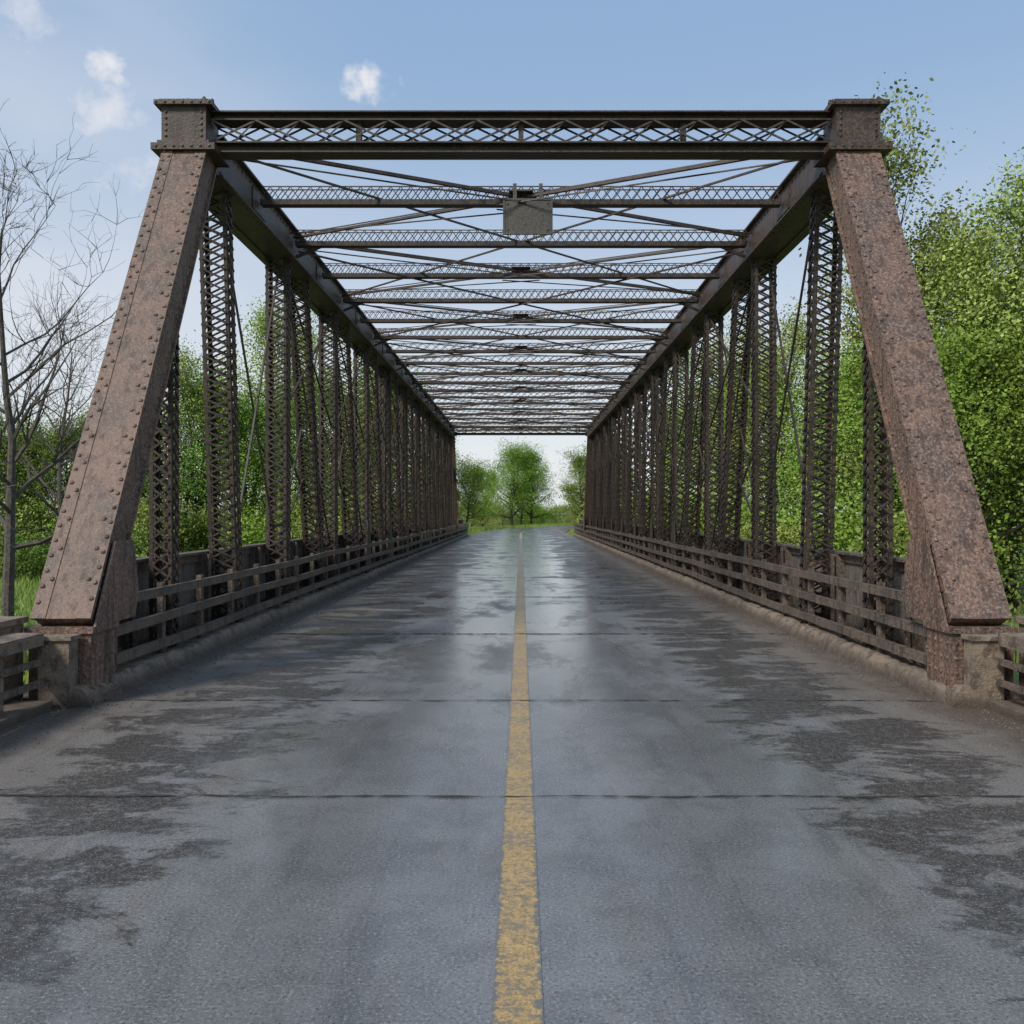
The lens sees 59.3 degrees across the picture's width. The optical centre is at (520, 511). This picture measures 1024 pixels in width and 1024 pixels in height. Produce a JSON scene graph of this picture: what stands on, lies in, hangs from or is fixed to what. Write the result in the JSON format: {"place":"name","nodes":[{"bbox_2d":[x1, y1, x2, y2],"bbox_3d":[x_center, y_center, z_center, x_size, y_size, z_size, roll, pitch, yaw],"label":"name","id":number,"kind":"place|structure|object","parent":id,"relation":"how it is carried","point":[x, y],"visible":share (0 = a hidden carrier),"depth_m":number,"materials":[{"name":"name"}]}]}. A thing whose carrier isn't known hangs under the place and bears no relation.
{"place":"outdoors","nodes":[
{"label":"outdoors","id":0,"kind":"place"},
{"bbox_2d":[0,520,1023,1023],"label":"road","id":1,"kind":"structure","parent":0,"point":[776,888],"depth_m":5.46,"materials":[{"name":"grey asphalt"}]},
{"bbox_2d":[0,616,80,731],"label":"approach barrier","id":2,"kind":"object","parent":1,"relation":"on","point":[56,664],"visible":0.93,"depth_m":8.68,"materials":[{"name":"concrete"}]},
{"bbox_2d":[73,533,468,706],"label":"kerb","id":3,"kind":"structure","parent":1,"relation":"on","point":[140,670],"depth_m":12.52,"materials":[{"name":"concrete"}]},
{"bbox_2d":[0,577,1020,796],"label":"road joint seam","id":4,"kind":"object","parent":1,"relation":"on","point":[448,700],"visible":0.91,"depth_m":6.03,"materials":[{"name":"black asphalt"}]},
{"bbox_2d":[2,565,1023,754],"bbox_3d":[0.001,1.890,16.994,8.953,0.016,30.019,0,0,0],"label":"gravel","id":5,"kind":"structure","parent":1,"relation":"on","point":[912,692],"depth_m":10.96,"materials":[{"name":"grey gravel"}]},
{"bbox_2d":[492,526,571,1023],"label":"road centre line","id":6,"kind":"object","parent":1,"relation":"on","point":[517,995],"visible":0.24,"depth_m":4.71,"materials":[{"name":"yellow paint"}]},
{"bbox_2d":[573,533,968,706],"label":"kerb","id":7,"kind":"structure","parent":1,"relation":"on","point":[907,673],"depth_m":12.33,"materials":[{"name":"concrete"}]},
{"bbox_2d":[961,616,1023,723],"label":"approach barrier","id":8,"kind":"object","parent":1,"relation":"on","point":[985,662],"visible":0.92,"depth_m":8.68,"materials":[{"name":"concrete"}]},
{"bbox_2d":[0,514,1023,684],"bbox_3d":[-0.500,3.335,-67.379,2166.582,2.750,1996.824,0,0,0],"label":"ground","id":9,"kind":"structure","parent":0,"point":[1015,675],"depth_m":40.13,"materials":[{"name":"green plant"}]},
{"bbox_2d":[0,397,54,529],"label":"leafy tree","id":10,"kind":"object","parent":9,"relation":"on","point":[2,418],"visible":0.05,"depth_m":66.71,"materials":[{"name":"green plant"}]},
{"bbox_2d":[0,422,68,537],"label":"leafy tree","id":11,"kind":"object","parent":9,"relation":"on","point":[4,452],"visible":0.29,"depth_m":55.78,"materials":[{"name":"green plant"}]},
{"bbox_2d":[0,415,68,533],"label":"leafy tree","id":12,"kind":"object","parent":9,"relation":"on","point":[5,433],"visible":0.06,"depth_m":67.22,"materials":[{"name":"green plant"}]},
{"bbox_2d":[48,397,89,502],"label":"leafy tree","id":13,"kind":"object","parent":9,"relation":"on","point":[79,421],"visible":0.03,"depth_m":73.55,"materials":[{"name":"green plant"}]},
{"bbox_2d":[1,401,148,541],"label":"leafy tree","id":14,"kind":"object","parent":9,"relation":"on","point":[66,474],"visible":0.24,"depth_m":55.13,"materials":[{"name":"green plant"}]},
{"bbox_2d":[0,257,154,533],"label":"bare tree","id":15,"kind":"object","parent":9,"relation":"on","point":[59,490],"visible":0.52,"depth_m":51.87,"materials":[{"name":"grey plant"}]},
{"bbox_2d":[0,99,221,615],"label":"bare tree","id":16,"kind":"object","parent":9,"relation":"on","point":[10,548],"visible":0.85,"depth_m":29.61,"materials":[{"name":"grey plant"}]},
{"bbox_2d":[41,418,205,535],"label":"leafy tree","id":17,"kind":"object","parent":9,"relation":"on","point":[190,471],"visible":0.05,"depth_m":57.15,"materials":[{"name":"green plant"}]},
{"bbox_2d":[90,338,264,540],"bbox_3d":[-23.228,-4.388,60.834,10.608,14.620,8.860,0,0,-35],"label":"spring tree","id":18,"kind":"object","parent":9,"relation":"on","point":[184,375],"visible":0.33,"depth_m":60.29,"materials":[{"name":"green plant"}]},
{"bbox_2d":[140,408,223,546],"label":"leafy tree","id":19,"kind":"object","parent":9,"relation":"on","point":[147,493],"visible":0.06,"depth_m":60.61,"materials":[{"name":"green plant"}]},
{"bbox_2d":[153,349,275,546],"bbox_3d":[-21.941,-4.067,62.817,10.403,14.057,13.413,0,0,-21],"label":"leafy tree","id":20,"kind":"object","parent":9,"relation":"on","point":[197,453],"visible":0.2,"depth_m":60.55,"materials":[{"name":"green plant"}]},
{"bbox_2d":[185,377,313,524],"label":"leafy tree","id":21,"kind":"object","parent":9,"relation":"on","point":[247,425],"visible":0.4,"depth_m":62.25,"materials":[{"name":"green plant"}]},
{"bbox_2d":[179,292,359,533],"bbox_3d":[-19.046,-6.592,64.974,11.674,19.264,13.977,0,0,19],"label":"spring tree","id":22,"kind":"object","parent":9,"relation":"on","point":[260,323],"visible":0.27,"depth_m":64.93,"materials":[{"name":"green plant"}]},
{"bbox_2d":[241,310,349,494],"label":"spring tree","id":23,"kind":"object","parent":9,"relation":"on","point":[314,342],"visible":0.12,"depth_m":74.12,"materials":[{"name":"green plant"}]},
{"bbox_2d":[241,367,363,501],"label":"leafy tree","id":24,"kind":"object","parent":9,"relation":"on","point":[305,460],"visible":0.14,"depth_m":72.56,"materials":[{"name":"green plant"}]},
{"bbox_2d":[251,356,392,503],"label":"leafy tree","id":25,"kind":"object","parent":9,"relation":"on","point":[326,421],"visible":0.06,"depth_m":82.41,"materials":[{"name":"green plant"}]},
{"bbox_2d":[326,347,414,496],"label":"spring tree","id":26,"kind":"object","parent":9,"relation":"on","point":[362,381],"visible":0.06,"depth_m":88.70,"materials":[{"name":"green plant"}]},
{"bbox_2d":[327,367,445,495],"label":"leafy tree","id":27,"kind":"object","parent":9,"relation":"on","point":[408,445],"visible":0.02,"depth_m":110.86,"materials":[{"name":"green plant"}]},
{"bbox_2d":[328,375,455,496],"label":"leafy tree","id":28,"kind":"object","parent":9,"relation":"on","point":[375,439],"visible":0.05,"depth_m":97.61,"materials":[{"name":"green plant"}]},
{"bbox_2d":[3,444,898,518],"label":"distant trees","id":29,"kind":"object","parent":9,"relation":"on","point":[521,504],"visible":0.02,"depth_m":207.87,"materials":[{"name":"green plant"}]},
{"bbox_2d":[421,432,483,512],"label":"leafy tree","id":30,"kind":"object","parent":9,"relation":"on","point":[465,480],"visible":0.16,"depth_m":123.02,"materials":[{"name":"green plant"}]},
{"bbox_2d":[456,457,500,528],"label":"leafy tree","id":31,"kind":"object","parent":9,"relation":"on","point":[475,494],"visible":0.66,"depth_m":126.07,"materials":[{"name":"green plant"}]},
{"bbox_2d":[465,464,507,525],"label":"leafy tree","id":32,"kind":"object","parent":9,"relation":"on","point":[490,473],"visible":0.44,"depth_m":149.97,"materials":[{"name":"green plant"}]},
{"bbox_2d":[470,436,550,525],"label":"leafy tree","id":33,"kind":"object","parent":9,"relation":"on","point":[514,461],"visible":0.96,"depth_m":139.17,"materials":[{"name":"green plant"}]},
{"bbox_2d":[0,483,1023,615],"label":"shrub thicket","id":34,"kind":"object","parent":9,"relation":"on","point":[787,532],"visible":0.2,"depth_m":52.28,"materials":[{"name":"green plant"}]},
{"bbox_2d":[21,96,1020,703],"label":"truss bridge","id":35,"kind":"structure","parent":9,"relation":"on","point":[953,588],"depth_m":13.74,"materials":[{"name":"metal"}]},
{"bbox_2d":[115,519,468,669],"bbox_3d":[-4.634,1.198,41.775,0.692,1.205,64.451,0,0,0],"label":"bridge railing","id":36,"kind":"object","parent":35,"relation":"attached to","point":[198,601],"visible":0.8,"depth_m":13.60,"materials":[{"name":"wood"}]},
{"bbox_2d":[503,183,552,234],"bbox_3d":[0.110,-4.885,14.525,0.800,0.830,0.094,0,0,0],"label":"bridge sign plate","id":37,"kind":"object","parent":35,"relation":"attached to","point":[534,217],"visible":0.99,"depth_m":14.49,"materials":[{"name":"paint"}]},
{"bbox_2d":[573,519,926,669],"bbox_3d":[4.634,1.198,41.775,0.692,1.205,64.451,0,0,0],"label":"bridge railing","id":38,"kind":"object","parent":35,"relation":"attached to","point":[848,588],"visible":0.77,"depth_m":13.60,"materials":[{"name":"wood"}]},
{"bbox_2d":[494,449,556,524],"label":"leafy tree","id":39,"kind":"object","parent":9,"relation":"on","point":[521,516],"visible":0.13,"depth_m":148.30,"materials":[{"name":"green plant"}]},
{"bbox_2d":[495,442,563,523],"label":"leafy tree","id":40,"kind":"object","parent":9,"relation":"on","point":[529,462],"visible":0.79,"depth_m":142.55,"materials":[{"name":"green plant"}]},
{"bbox_2d":[541,445,601,521],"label":"leafy tree","id":41,"kind":"object","parent":9,"relation":"on","point":[578,463],"visible":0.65,"depth_m":127.30,"materials":[{"name":"green plant"}]},
{"bbox_2d":[575,441,633,494],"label":"leafy tree","id":42,"kind":"object","parent":9,"relation":"on","point":[613,465],"visible":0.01,"depth_m":130.00,"materials":[{"name":"green plant"}]},
{"bbox_2d":[646,398,716,496],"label":"leafy tree","id":43,"kind":"object","parent":9,"relation":"on","point":[680,438],"visible":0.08,"depth_m":106.16,"materials":[{"name":"green plant"}]},
{"bbox_2d":[646,326,745,486],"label":"spring tree","id":44,"kind":"object","parent":9,"relation":"on","point":[681,396],"visible":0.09,"depth_m":87.64,"materials":[{"name":"green plant"}]},
{"bbox_2d":[655,354,799,502],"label":"leafy tree","id":45,"kind":"object","parent":9,"relation":"on","point":[680,482],"visible":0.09,"depth_m":83.25,"materials":[{"name":"green plant"}]},
{"bbox_2d":[670,327,800,498],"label":"spring tree","id":46,"kind":"object","parent":9,"relation":"on","point":[726,383],"visible":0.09,"depth_m":74.05,"materials":[{"name":"green plant"}]},
{"bbox_2d":[699,313,802,498],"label":"spring tree","id":47,"kind":"object","parent":9,"relation":"on","point":[759,340],"visible":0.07,"depth_m":67.17,"materials":[{"name":"green plant"}]},
{"bbox_2d":[680,343,837,522],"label":"leafy tree","id":48,"kind":"object","parent":9,"relation":"on","point":[780,385],"visible":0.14,"depth_m":65.66,"materials":[{"name":"green plant"}]},
{"bbox_2d":[709,296,851,525],"bbox_3d":[18.513,-5.791,59.301,12.480,17.200,10.424,0,0,0],"label":"spring tree","id":49,"kind":"object","parent":9,"relation":"on","point":[800,340],"visible":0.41,"depth_m":59.31,"materials":[{"name":"green plant"}]},
{"bbox_2d":[747,358,900,539],"bbox_3d":[18.822,-3.040,52.768,11.362,13.613,9.466,0,0,27],"label":"leafy tree","id":50,"kind":"object","parent":9,"relation":"on","point":[789,460],"visible":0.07,"depth_m":52.79,"materials":[{"name":"green plant"}]},
{"bbox_2d":[763,335,900,531],"bbox_3d":[18.214,-2.837,45.174,10.403,14.057,13.413,0,0,-41],"label":"leafy tree","id":51,"kind":"object","parent":9,"relation":"on","point":[818,452],"visible":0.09,"depth_m":46.27,"materials":[{"name":"green plant"}]},
{"bbox_2d":[758,292,923,538],"bbox_3d":[18.390,-4.946,48.812,8.204,18.278,9.039,0,0,-28],"label":"spring tree","id":52,"kind":"object","parent":9,"relation":"on","point":[843,460],"visible":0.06,"depth_m":48.33,"materials":[{"name":"green plant"}]},
{"bbox_2d":[786,184,1023,517],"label":"spring tree","id":53,"kind":"object","parent":9,"relation":"on","point":[927,230],"visible":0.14,"depth_m":40.58,"materials":[{"name":"green plant"}]},
{"bbox_2d":[792,72,1023,483],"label":"spring tree","id":54,"kind":"object","parent":9,"relation":"on","point":[894,170],"visible":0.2,"depth_m":37.69,"materials":[{"name":"green plant"}]},
{"bbox_2d":[793,192,1023,610],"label":"spring tree","id":55,"kind":"object","parent":9,"relation":"on","point":[945,295],"visible":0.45,"depth_m":35.66,"materials":[{"name":"green plant"}]},
{"bbox_2d":[797,291,1023,591],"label":"leafy tree","id":56,"kind":"object","parent":9,"relation":"on","point":[962,387],"visible":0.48,"depth_m":32.38,"materials":[{"name":"green plant"}]},
{"bbox_2d":[800,306,1021,555],"bbox_3d":[16.189,-1.895,37.119,8.709,12.524,10.453,0,0,23],"label":"leafy tree","id":57,"kind":"object","parent":9,"relation":"on","point":[860,507],"visible":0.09,"depth_m":37.33,"materials":[{"name":"green plant"}]},
{"bbox_2d":[818,242,1023,595],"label":"leafy tree","id":58,"kind":"object","parent":9,"relation":"on","point":[851,390],"visible":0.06,"depth_m":39.53,"materials":[{"name":"green plant"}]},
{"bbox_2d":[836,142,1023,498],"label":"spring tree","id":59,"kind":"object","parent":9,"relation":"on","point":[1014,209],"visible":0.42,"depth_m":35.61,"materials":[{"name":"green plant"}]},
{"bbox_2d":[934,316,1023,596],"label":"leafy tree","id":60,"kind":"object","parent":9,"relation":"on","point":[1018,393],"visible":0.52,"depth_m":31.84,"materials":[{"name":"green plant"}]},
{"bbox_2d":[946,200,1023,495],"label":"spring tree","id":61,"kind":"object","parent":9,"relation":"on","point":[1015,248],"visible":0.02,"depth_m":49.39,"materials":[{"name":"green plant"}]},
{"bbox_2d":[991,249,1023,515],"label":"spring tree","id":62,"kind":"object","parent":9,"relation":"on","point":[1021,511],"visible":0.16,"depth_m":31.94,"materials":[{"name":"green plant"}]},
{"bbox_2d":[0,0,1023,513],"label":"sky","id":63,"kind":"structure","parent":0,"point":[104,62],"materials":[{"name":"blue"}]},
{"bbox_2d":[23,650,1018,662],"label":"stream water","id":64,"kind":"structure","parent":0,"point":[25,652],"depth_m":26.71,"materials":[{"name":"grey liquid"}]}
]}

